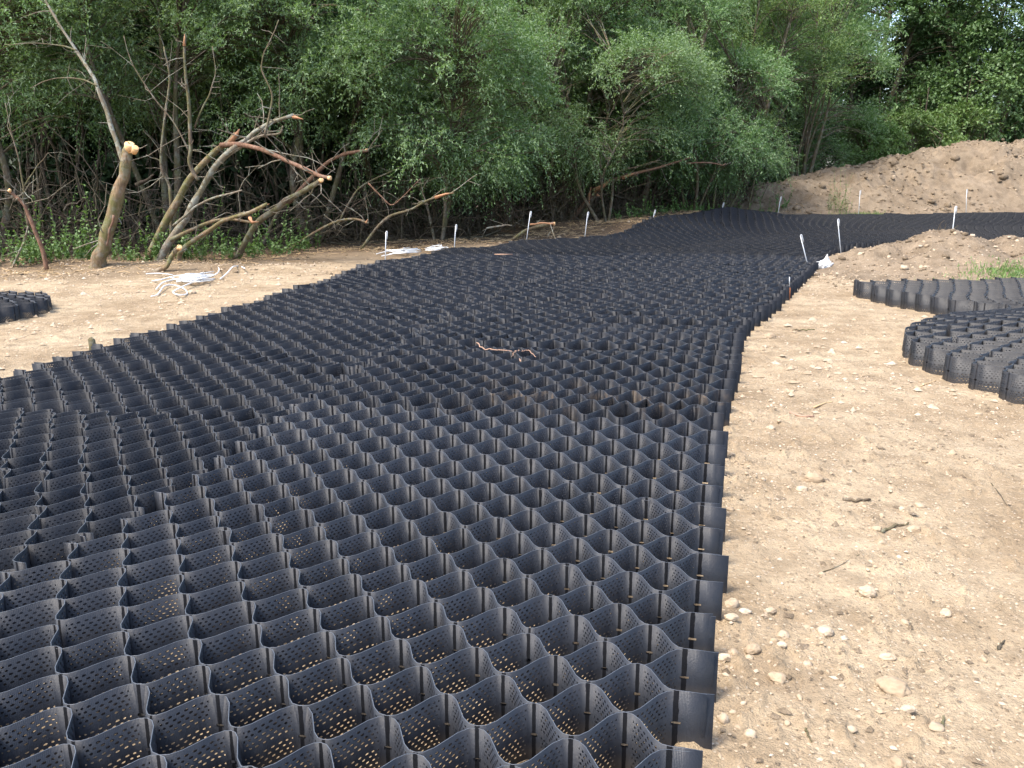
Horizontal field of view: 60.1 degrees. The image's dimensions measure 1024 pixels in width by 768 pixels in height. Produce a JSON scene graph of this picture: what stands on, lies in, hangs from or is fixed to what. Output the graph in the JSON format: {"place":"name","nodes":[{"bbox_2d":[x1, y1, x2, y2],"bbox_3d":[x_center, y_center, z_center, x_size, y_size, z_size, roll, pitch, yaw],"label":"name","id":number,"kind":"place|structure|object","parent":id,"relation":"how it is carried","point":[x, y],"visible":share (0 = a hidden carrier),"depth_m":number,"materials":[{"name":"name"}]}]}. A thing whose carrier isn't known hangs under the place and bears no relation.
{"place":"outdoors","nodes":[
{"label":"outdoors","id":0,"kind":"place"},
{"bbox_2d":[0,139,1023,767],"bbox_3d":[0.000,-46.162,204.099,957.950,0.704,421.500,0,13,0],"label":"ground","id":1,"kind":"structure","parent":0,"point":[1000,550],"depth_m":4.39,"materials":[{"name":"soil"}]},
{"bbox_2d":[0,290,52,322],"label":"honeycomb mat","id":2,"kind":"object","parent":1,"relation":"on","point":[14,306],"visible":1,"depth_m":11.01,"materials":[{"name":"grey"}]},
{"bbox_2d":[0,21,72,129],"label":"willow bush","id":3,"kind":"object","parent":1,"relation":"on","point":[35,61],"visible":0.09,"depth_m":21.96,"materials":[{"name":"green plant"}]},
{"bbox_2d":[0,84,75,269],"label":"thin stem","id":4,"kind":"object","parent":1,"relation":"on","point":[28,217],"visible":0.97,"depth_m":15.93,"materials":[{"name":"brown plant"}]},
{"bbox_2d":[0,0,162,250],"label":"willow tree","id":5,"kind":"object","parent":1,"relation":"on","point":[5,20],"visible":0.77,"depth_m":19.42,"materials":[{"name":"green plant"}]},
{"bbox_2d":[88,337,95,349],"bbox_3d":[-4.117,-0.346,8.692,0.079,0.238,0.069,0,13,0],"label":"wooden peg","id":6,"kind":"object","parent":1,"relation":"on","point":[91,340],"visible":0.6,"depth_m":8.65,"materials":[{"name":"wood"}]},
{"bbox_2d":[4,0,183,268],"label":"sawn tree","id":7,"kind":"object","parent":1,"relation":"on","point":[100,254],"visible":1,"depth_m":15.85,"materials":[{"name":"brown plant"}]},
{"bbox_2d":[1,0,243,232],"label":"willow bush","id":8,"kind":"object","parent":1,"relation":"on","point":[144,10],"visible":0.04,"depth_m":21.91,"materials":[{"name":"green plant"}]},
{"bbox_2d":[0,408,273,603],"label":"honeycomb grid","id":9,"kind":"object","parent":1,"relation":"on","point":[72,485],"visible":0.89,"depth_m":4.75,"materials":[{"name":"grey"}]},
{"bbox_2d":[0,0,320,246],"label":"willow tree","id":10,"kind":"object","parent":1,"relation":"on","point":[177,95],"visible":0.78,"depth_m":20.17,"materials":[{"name":"green plant"}]},
{"bbox_2d":[153,245,181,271],"bbox_3d":[-5.996,-2.196,15.639,0.415,0.561,0.878,-12,18,-43],"label":"stub","id":11,"kind":"object","parent":1,"relation":"on","point":[175,250],"visible":0.96,"depth_m":15.79,"materials":[{"name":"brown plant"}]},
{"bbox_2d":[0,184,336,266],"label":"weeds","id":12,"kind":"object","parent":1,"relation":"on","point":[77,253],"visible":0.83,"depth_m":17.65,"materials":[{"name":"green plant"}]},
{"bbox_2d":[146,266,244,296],"bbox_3d":[-5.477,-1.749,14.511,1.657,0.148,4.214,0,13,0],"label":"cord pile","id":13,"kind":"object","parent":1,"relation":"on","point":[195,277],"visible":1,"depth_m":14.21,"materials":[{"name":"white"}]},
{"bbox_2d":[91,20,334,261],"bbox_3d":[-5.593,-4.447,16.854,4.881,4.616,1.778,6,14,23],"label":"broken willow","id":14,"kind":"object","parent":1,"relation":"on","point":[235,146],"visible":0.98,"depth_m":16.97,"materials":[{"name":"brown plant"}]},
{"bbox_2d":[169,201,289,260],"bbox_3d":[-5.336,-2.860,16.782,2.195,1.271,1.580,-5,14,-20],"label":"broken branch","id":15,"kind":"object","parent":1,"relation":"on","point":[189,243],"visible":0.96,"depth_m":16.67,"materials":[{"name":"brown plant"}]},
{"bbox_2d":[0,288,508,425],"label":"honeycomb grid","id":16,"kind":"object","parent":1,"relation":"on","point":[268,355],"visible":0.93,"depth_m":7.60,"materials":[{"name":"grey"}]},
{"bbox_2d":[224,149,342,258],"bbox_3d":[-4.597,-3.488,17.629,2.788,2.294,1.159,4,14,15],"label":"fallen limb","id":17,"kind":"object","parent":1,"relation":"on","point":[281,204],"visible":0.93,"depth_m":17.68,"materials":[{"name":"wood"}]},
{"bbox_2d":[137,0,430,242],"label":"willow tree","id":18,"kind":"object","parent":1,"relation":"on","point":[263,11],"visible":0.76,"depth_m":20.03,"materials":[{"name":"green plant"}]},
{"bbox_2d":[192,0,437,223],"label":"willow bush","id":19,"kind":"object","parent":1,"relation":"on","point":[258,172],"visible":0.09,"depth_m":23.44,"materials":[{"name":"green plant"}]},
{"bbox_2d":[250,118,424,245],"bbox_3d":[-4.081,-4.525,20.167,4.200,3.145,1.042,1,13,3],"label":"dead limb","id":20,"kind":"object","parent":1,"relation":"on","point":[318,170],"visible":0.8,"depth_m":20.25,"materials":[{"name":"wood"}]},
{"bbox_2d":[0,400,728,767],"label":"honeycomb grid","id":21,"kind":"object","parent":1,"relation":"on","point":[334,464],"visible":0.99,"depth_m":3.24,"materials":[{"name":"grey"}]},
{"bbox_2d":[286,174,478,250],"bbox_3d":[-2.938,-3.824,19.723,4.641,1.824,0.715,3,14,14],"label":"fallen limb","id":22,"kind":"object","parent":1,"relation":"on","point":[381,222],"visible":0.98,"depth_m":19.78,"materials":[{"name":"wood"}]},
{"bbox_2d":[385,231,387,259],"bbox_3d":[-2.356,-2.434,16.576,0.090,0.848,0.026,0,13,0],"label":"steel stake","id":23,"kind":"object","parent":1,"relation":"on","point":[385,243],"visible":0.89,"depth_m":16.52,"materials":[{"name":"grey"}]},
{"bbox_2d":[251,0,525,232],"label":"willow bush","id":24,"kind":"object","parent":1,"relation":"on","point":[367,167],"visible":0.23,"depth_m":24.09,"materials":[{"name":"green plant"}]},
{"bbox_2d":[0,45,799,257],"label":"brushwood","id":25,"kind":"object","parent":1,"relation":"on","point":[399,230],"visible":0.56,"depth_m":22.05,"materials":[{"name":"wood"}]},
{"bbox_2d":[0,185,806,279],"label":"twig litter","id":26,"kind":"object","parent":1,"relation":"on","point":[299,253],"visible":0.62,"depth_m":20.09,"materials":[{"name":"brown wood"}]},
{"bbox_2d":[376,244,447,255],"bbox_3d":[-2.172,-3.000,19.648,1.506,0.156,2.508,0,13,0],"label":"cord tangle","id":27,"kind":"object","parent":1,"relation":"on","point":[411,250],"visible":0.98,"depth_m":19.26,"materials":[{"name":"white"}]},
{"bbox_2d":[307,2,531,220],"bbox_3d":[-3.061,-10.238,28.004,8.627,11.130,8.237,4,14,17],"label":"willow bush","id":28,"kind":"object","parent":1,"relation":"on","point":[436,171],"depth_m":26.59,"materials":[{"name":"green plant"}]},
{"bbox_2d":[282,0,577,239],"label":"willow bush","id":29,"kind":"object","parent":1,"relation":"on","point":[462,154],"visible":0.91,"depth_m":20.68,"materials":[{"name":"green plant"}]},
{"bbox_2d":[293,253,611,290],"bbox_3d":[-0.914,-1.885,14.993,3.812,0.257,6.753,5,14,20],"label":"honeycomb grid","id":30,"kind":"object","parent":1,"relation":"on","point":[484,271],"visible":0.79,"depth_m":14.39,"materials":[{"name":"grey"}]},
{"bbox_2d":[0,0,1023,244],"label":"thicket","id":31,"kind":"object","parent":1,"relation":"on","point":[246,158],"visible":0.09,"depth_m":23.75,"materials":[{"name":"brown plant"}]},
{"bbox_2d":[0,138,1023,767],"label":"soil crumbs","id":32,"kind":"object","parent":1,"relation":"on","point":[910,626],"visible":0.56,"depth_m":5.54,"materials":[{"name":"soil"}]},
{"bbox_2d":[484,219,554,240],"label":"branch","id":33,"kind":"object","parent":1,"relation":"on","point":[542,224],"visible":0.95,"depth_m":21.29,"materials":[{"name":"brown plant"}]},
{"bbox_2d":[444,0,601,216],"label":"willow bush","id":34,"kind":"object","parent":1,"relation":"on","point":[546,77],"visible":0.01,"depth_m":26.96,"materials":[{"name":"green plant"}]},
{"bbox_2d":[308,292,781,438],"bbox_3d":[0.882,-0.425,8.708,3.640,0.252,6.409,3,14,14],"label":"honeycomb grid","id":35,"kind":"object","parent":1,"relation":"on","point":[670,359],"visible":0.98,"depth_m":7.39,"materials":[{"name":"grey"}]},
{"bbox_2d":[476,342,535,361],"bbox_3d":[-0.025,-0.300,7.756,0.331,0.032,0.898,-8,15,-31],"label":"dry root","id":36,"kind":"object","parent":35,"relation":"on","point":[504,350],"visible":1,"depth_m":7.72,"materials":[{"name":"brown"}]},
{"bbox_2d":[413,0,708,221],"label":"willow bush","id":37,"kind":"object","parent":1,"relation":"on","point":[607,5],"visible":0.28,"depth_m":25.46,"materials":[{"name":"green plant"}]},
{"bbox_2d":[420,238,707,256],"bbox_3d":[1.619,-2.909,19.118,3.023,0.343,7.190,13,18,43],"label":"honeycomb grid","id":38,"kind":"object","parent":1,"relation":"on","point":[582,246],"visible":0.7,"depth_m":19.01,"materials":[{"name":"grey"}]},
{"bbox_2d":[490,0,745,221],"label":"willow bush","id":39,"kind":"object","parent":1,"relation":"on","point":[632,57],"visible":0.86,"depth_m":24.21,"materials":[{"name":"green plant"}]},
{"bbox_2d":[552,0,704,215],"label":"willow bush","id":40,"kind":"object","parent":1,"relation":"on","point":[625,146],"visible":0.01,"depth_m":30.28,"materials":[{"name":"green plant"}]},
{"bbox_2d":[556,98,730,218],"bbox_3d":[3.814,-6.651,25.784,5.014,4.096,1.936,0,13,0],"label":"torn branch","id":41,"kind":"object","parent":1,"relation":"on","point":[623,177],"visible":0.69,"depth_m":25.61,"materials":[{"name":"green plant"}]},
{"bbox_2d":[547,0,766,211],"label":"willow tree","id":42,"kind":"object","parent":1,"relation":"on","point":[739,14],"visible":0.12,"depth_m":27.66,"materials":[{"name":"green plant"}]},
{"bbox_2d":[503,253,821,303],"bbox_3d":[2.680,-1.724,14.276,3.842,0.256,6.999,6,14,23],"label":"honeycomb grid","id":43,"kind":"object","parent":1,"relation":"on","point":[660,273],"visible":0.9,"depth_m":13.85,"materials":[{"name":"grey"}]},
{"bbox_2d":[585,0,758,209],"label":"willow bush","id":44,"kind":"object","parent":1,"relation":"on","point":[709,38],"visible":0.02,"depth_m":29.84,"materials":[{"name":"green plant"}]},
{"bbox_2d":[601,182,792,219],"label":"weeds","id":45,"kind":"object","parent":1,"relation":"on","point":[683,207],"visible":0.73,"depth_m":27.48,"materials":[{"name":"green plant"}]},
{"bbox_2d":[592,0,812,210],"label":"willow bush","id":46,"kind":"object","parent":1,"relation":"on","point":[721,142],"visible":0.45,"depth_m":27.12,"materials":[{"name":"green plant"}]},
{"bbox_2d":[626,1,780,188],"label":"willow bush","id":47,"kind":"object","parent":1,"relation":"on","point":[719,37],"depth_m":34.23,"materials":[{"name":"green plant"}]},
{"bbox_2d":[579,207,867,240],"bbox_3d":[5.377,-4.237,23.724,9.907,0.837,3.577,-10,16,-37],"label":"honeycomb grid","id":48,"kind":"object","parent":1,"relation":"on","point":[726,223],"visible":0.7,"depth_m":24.17,"materials":[{"name":"grey"}]},
{"bbox_2d":[718,653,730,661],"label":"stone","id":49,"kind":"object","parent":1,"relation":"on","point":[722,656],"visible":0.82,"depth_m":3.11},
{"bbox_2d":[653,37,805,206],"bbox_3d":[6.850,-8.359,29.721,5.442,5.829,5.643,-1,13,-6],"label":"willow bush","id":50,"kind":"object","parent":1,"relation":"on","point":[737,181],"visible":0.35,"depth_m":28.50,"materials":[{"name":"green plant"}]},
{"bbox_2d":[724,613,738,620],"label":"stone","id":51,"kind":"object","parent":1,"relation":"on","point":[731,617],"visible":1,"depth_m":3.33,"materials":[{"name":"stone"}]},
{"bbox_2d":[724,598,739,607],"bbox_3d":[0.872,0.872,3.509,0.052,0.039,0.079,10,16,37],"label":"stone","id":52,"kind":"object","parent":1,"relation":"on","point":[731,603],"visible":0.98,"depth_m":3.49,"materials":[{"name":"stone"}]},
{"bbox_2d":[727,648,738,654],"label":"stone","id":53,"kind":"object","parent":1,"relation":"on","point":[731,651],"visible":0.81,"depth_m":3.14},
{"bbox_2d":[739,608,751,613],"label":"stone","id":54,"kind":"object","parent":1,"relation":"on","point":[744,611],"visible":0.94,"depth_m":3.43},
{"bbox_2d":[745,654,752,659],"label":"stone","id":55,"kind":"object","parent":1,"relation":"on","point":[749,656],"visible":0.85,"depth_m":3.11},
{"bbox_2d":[744,643,760,654],"bbox_3d":[0.858,0.945,3.161,0.062,0.035,0.050,0,13,0],"label":"stone","id":56,"kind":"object","parent":1,"relation":"on","point":[752,648],"visible":1,"depth_m":3.15,"materials":[{"name":"stone"}]},
{"bbox_2d":[632,236,895,259],"bbox_3d":[5.783,-2.971,19.619,3.724,0.264,7.370,10,16,36],"label":"honeycomb grid","id":57,"kind":"object","parent":1,"relation":"on","point":[791,246],"visible":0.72,"depth_m":19.72,"materials":[{"name":"grey"}]},
{"bbox_2d":[763,333,776,338],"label":"stone","id":58,"kind":"object","parent":1,"relation":"on","point":[770,335],"visible":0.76,"depth_m":9.38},
{"bbox_2d":[764,607,776,614],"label":"stone","id":59,"kind":"object","parent":1,"relation":"on","point":[771,610],"visible":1,"depth_m":3.43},
{"bbox_2d":[768,671,785,684],"bbox_3d":[0.899,0.998,3.005,0.053,0.042,0.063,-12,18,-43],"label":"stone","id":60,"kind":"object","parent":1,"relation":"on","point":[777,677],"visible":1,"depth_m":2.99,"materials":[{"name":"stone"}]},
{"bbox_2d":[776,641,786,648],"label":"stone","id":61,"kind":"object","parent":1,"relation":"on","point":[782,644],"visible":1,"depth_m":3.16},
{"bbox_2d":[777,630,789,638],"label":"stone","id":62,"kind":"object","parent":1,"relation":"on","point":[783,634],"visible":1,"depth_m":3.26,"materials":[{"name":"stone"}]},
{"bbox_2d":[730,1,842,182],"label":"willow bush","id":63,"kind":"object","parent":1,"relation":"on","point":[794,122],"visible":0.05,"depth_m":38.86,"materials":[{"name":"green plant"}]},
{"bbox_2d":[789,411,813,416],"bbox_3d":[2.067,0.220,6.321,0.173,0.034,0.065,5,14,19],"label":"stick","id":64,"kind":"object","parent":1,"relation":"on","point":[790,412],"visible":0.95,"depth_m":6.31,"materials":[{"name":"brown"}]},
{"bbox_2d":[796,485,807,491],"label":"stone","id":65,"kind":"object","parent":1,"relation":"on","point":[802,488],"visible":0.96,"depth_m":4.79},
{"bbox_2d":[717,1,890,109],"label":"broadleaf tree","id":66,"kind":"object","parent":1,"relation":"on","point":[838,92],"depth_m":43.02,"materials":[{"name":"green plant"}]},
{"bbox_2d":[800,234,807,263],"bbox_3d":[5.244,-2.255,15.796,0.275,0.820,0.026,0,13,0],"label":"steel stake","id":67,"kind":"object","parent":1,"relation":"on","point":[803,246],"visible":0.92,"depth_m":15.74,"materials":[{"name":"grey"}]},
{"bbox_2d":[804,727,811,742],"bbox_3d":[0.899,1.063,2.683,0.011,0.014,0.064,0,13,0],"label":"stick","id":68,"kind":"object","parent":1,"relation":"on","point":[806,731],"visible":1,"depth_m":2.69,"materials":[{"name":"wood"}]},
{"bbox_2d":[803,473,823,482],"bbox_3d":[1.692,0.530,4.961,0.116,0.068,0.065,0,13,0],"label":"stone","id":69,"kind":"object","parent":1,"relation":"on","point":[814,477],"visible":1,"depth_m":4.94,"materials":[{"name":"stone"}]},
{"bbox_2d":[813,401,832,407],"bbox_3d":[2.349,0.154,6.710,0.250,0.021,0.032,-11,17,-39],"label":"stick","id":70,"kind":"object","parent":1,"relation":"on","point":[818,405],"visible":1,"depth_m":6.70,"materials":[{"name":"beige wood"}]},
{"bbox_2d":[816,625,833,636],"bbox_3d":[1.164,0.916,3.287,0.061,0.037,0.055,0,13,0],"label":"stone","id":71,"kind":"object","parent":1,"relation":"on","point":[826,630],"visible":0.96,"depth_m":3.27,"materials":[{"name":"stone"}]},
{"bbox_2d":[818,254,833,268],"bbox_3d":[5.652,-2.203,16.030,0.336,0.307,0.251,5,14,20],"label":"rag","id":72,"kind":"object","parent":1,"relation":"on","point":[825,262],"visible":0.84,"depth_m":15.97,"materials":[{"name":"white"}]},
{"bbox_2d":[837,219,840,252],"bbox_3d":[6.817,-2.945,18.408,0.188,0.970,0.026,0,13,0],"label":"steel stake","id":73,"kind":"object","parent":1,"relation":"on","point":[839,234],"visible":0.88,"depth_m":18.36,"materials":[{"name":"grey"}]},
{"bbox_2d":[660,139,1023,213],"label":"soil mound","id":74,"kind":"object","parent":1,"relation":"on","point":[984,181],"visible":0.6,"depth_m":31.74,"materials":[{"name":"soil"}]},
{"bbox_2d":[712,41,749,207],"bbox_3d":[6.896,-8.081,28.243,1.065,5.448,0.818,-8,16,-32],"label":"upright stem","id":75,"kind":"object","parent":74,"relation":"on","point":[715,189],"visible":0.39,"depth_m":28.30,"materials":[{"name":"brown plant"}]},
{"bbox_2d":[747,102,801,209],"bbox_3d":[8.787,-7.382,29.449,1.269,3.841,2.106,-6,14,-23],"label":"upright stem","id":76,"kind":"object","parent":74,"relation":"on","point":[760,163],"visible":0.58,"depth_m":29.83,"materials":[{"name":"brown plant"}]},
{"bbox_2d":[676,0,883,195],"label":"willow tree","id":77,"kind":"object","parent":74,"relation":"on","point":[782,9],"visible":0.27,"depth_m":31.06,"materials":[{"name":"green plant"}]},
{"bbox_2d":[730,0,907,177],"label":"willow bush","id":78,"kind":"object","parent":74,"relation":"on","point":[807,136],"visible":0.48,"depth_m":34.57,"materials":[{"name":"green plant"}]},
{"bbox_2d":[827,165,852,212],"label":"weeds","id":79,"kind":"object","parent":74,"relation":"on","point":[842,202],"visible":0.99,"depth_m":29.78,"materials":[{"name":"green plant"}]},
{"bbox_2d":[834,110,916,166],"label":"leafy shrub","id":80,"kind":"object","parent":74,"relation":"on","point":[899,137],"visible":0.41,"depth_m":36.63,"materials":[{"name":"green plant"}]},
{"bbox_2d":[875,99,970,155],"bbox_3d":[17.773,-9.998,38.210,4.604,4.460,3.910,8,15,32],"label":"leafy shrub","id":81,"kind":"object","parent":74,"relation":"on","point":[918,126],"visible":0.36,"depth_m":37.62,"materials":[{"name":"green plant"}]},
{"bbox_2d":[842,497,870,502],"bbox_3d":[1.810,0.610,4.648,0.148,0.030,0.039,1,13,5],"label":"stick","id":82,"kind":"object","parent":1,"relation":"on","point":[854,500],"visible":1,"depth_m":4.64,"materials":[{"name":"wood"}]},
{"bbox_2d":[828,210,884,213],"bbox_3d":[11.977,-5.669,29.602,4.372,0.305,0.854,0,13,0],"label":"grass patch","id":83,"kind":"object","parent":1,"relation":"on","point":[860,212],"visible":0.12,"depth_m":29.76,"materials":[{"name":"green plant"}]},
{"bbox_2d":[812,1,903,163],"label":"broadleaf tree","id":84,"kind":"object","parent":1,"relation":"on","point":[865,71],"depth_m":49.08,"materials":[{"name":"green plant"}]},
{"bbox_2d":[857,584,876,597],"bbox_3d":[1.442,0.841,3.595,0.072,0.048,0.067,0,13,0],"label":"stone","id":85,"kind":"object","parent":1,"relation":"on","point":[867,590],"visible":1,"depth_m":3.58,"materials":[{"name":"stone"}]},
{"bbox_2d":[872,526,881,531],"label":"stone","id":86,"kind":"object","parent":1,"relation":"on","point":[877,528],"visible":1,"depth_m":4.24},
{"bbox_2d":[878,652,896,660],"bbox_3d":[1.319,0.962,3.112,0.062,0.035,0.036,0,13,0],"label":"stone","id":87,"kind":"object","parent":1,"relation":"on","point":[887,656],"visible":1,"depth_m":3.10,"materials":[{"name":"stone"}]},
{"bbox_2d":[763,211,1023,229],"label":"honeycomb grid","id":88,"kind":"object","parent":1,"relation":"on","point":[887,221],"visible":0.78,"depth_m":27.65,"materials":[{"name":"grey"}]},
{"bbox_2d":[875,675,911,696],"bbox_3d":[1.257,0.999,2.921,0.106,0.063,0.096,0,13,0],"label":"stone","id":89,"kind":"object","parent":1,"relation":"on","point":[894,686],"visible":0.95,"depth_m":2.90,"materials":[{"name":"stone"}]},
{"bbox_2d":[880,522,908,532],"bbox_3d":[1.853,0.693,4.293,0.212,0.027,0.026,-9,16,-33],"label":"stick","id":90,"kind":"object","parent":1,"relation":"on","point":[890,527],"visible":1,"depth_m":4.28,"materials":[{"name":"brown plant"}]},
{"bbox_2d":[776,0,1015,169],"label":"broadleaf tree","id":91,"kind":"object","parent":1,"relation":"on","point":[928,30],"visible":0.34,"depth_m":42.26,"materials":[{"name":"green plant"}]},
{"bbox_2d":[888,755,906,767],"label":"stone","id":92,"kind":"object","parent":1,"relation":"on","point":[895,761],"visible":1,"depth_m":2.53,"materials":[{"name":"stone"}]},
{"bbox_2d":[779,228,1023,240],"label":"honeycomb grid","id":93,"kind":"object","parent":1,"relation":"on","point":[903,234],"visible":0.45,"depth_m":23.55,"materials":[{"name":"grey"}]},
{"bbox_2d":[899,705,915,713],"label":"stone","id":94,"kind":"object","parent":1,"relation":"on","point":[909,709],"visible":1,"depth_m":2.76,"materials":[{"name":"stone"}]},
{"bbox_2d":[906,525,920,531],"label":"stone","id":95,"kind":"object","parent":1,"relation":"on","point":[914,528],"visible":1,"depth_m":4.24,"materials":[{"name":"stone"}]},
{"bbox_2d":[816,229,1023,282],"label":"soil mound","id":96,"kind":"object","parent":1,"relation":"on","point":[936,259],"visible":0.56,"depth_m":15.43,"materials":[{"name":"soil"}]},
{"bbox_2d":[933,255,1023,281],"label":"grass patch","id":97,"kind":"object","parent":96,"relation":"on","point":[1013,271],"visible":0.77,"depth_m":14.42,"materials":[{"name":"green plant"}]},
{"bbox_2d":[840,0,999,153],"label":"broadleaf tree","id":98,"kind":"object","parent":1,"relation":"on","point":[880,14],"visible":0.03,"depth_m":52.09,"materials":[{"name":"green plant"}]},
{"bbox_2d":[853,277,1023,404],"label":"honeycomb mat","id":99,"kind":"object","parent":1,"relation":"on","point":[973,333],"visible":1,"depth_m":8.77,"materials":[{"name":"grey"}]},
{"bbox_2d":[939,608,951,617],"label":"stone","id":100,"kind":"object","parent":1,"relation":"on","point":[945,612],"visible":1,"depth_m":3.43,"materials":[{"name":"stone"}]},
{"bbox_2d":[869,0,1023,142],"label":"broadleaf tree","id":101,"kind":"object","parent":1,"relation":"on","point":[1012,82],"visible":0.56,"depth_m":40.68,"materials":[{"name":"green plant"}]},
{"bbox_2d":[880,0,1023,140],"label":"broadleaf tree","id":102,"kind":"object","parent":1,"relation":"on","point":[1005,11],"visible":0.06,"depth_m":51.21,"materials":[{"name":"green plant"}]},
{"bbox_2d":[912,92,1002,149],"bbox_3d":[20.184,-10.487,40.516,5.754,5.576,4.888,-9,16,-35],"label":"leafy shrub","id":103,"kind":"object","parent":1,"relation":"on","point":[966,115],"visible":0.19,"depth_m":38.84,"materials":[{"name":"green plant"}]},
{"bbox_2d":[933,1,1023,143],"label":"broadleaf tree","id":104,"kind":"object","parent":1,"relation":"on","point":[1010,120],"visible":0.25,"depth_m":43.52,"materials":[{"name":"green plant"}]},
{"bbox_2d":[937,225,1023,232],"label":"honeycomb grid","id":105,"kind":"object","parent":1,"relation":"on","point":[1014,229],"visible":0.5,"depth_m":25.69,"materials":[{"name":"grey"}]},
{"bbox_2d":[997,640,1004,649],"bbox_3d":[1.775,0.946,3.214,0.017,0.014,0.087,11,17,40],"label":"stick","id":106,"kind":"object","parent":1,"relation":"on","point":[999,646],"visible":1,"depth_m":3.20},
{"bbox_2d":[53,1,1023,165],"label":"sky","id":107,"kind":"structure","parent":0,"point":[898,16],"materials":[{"name":"white"}]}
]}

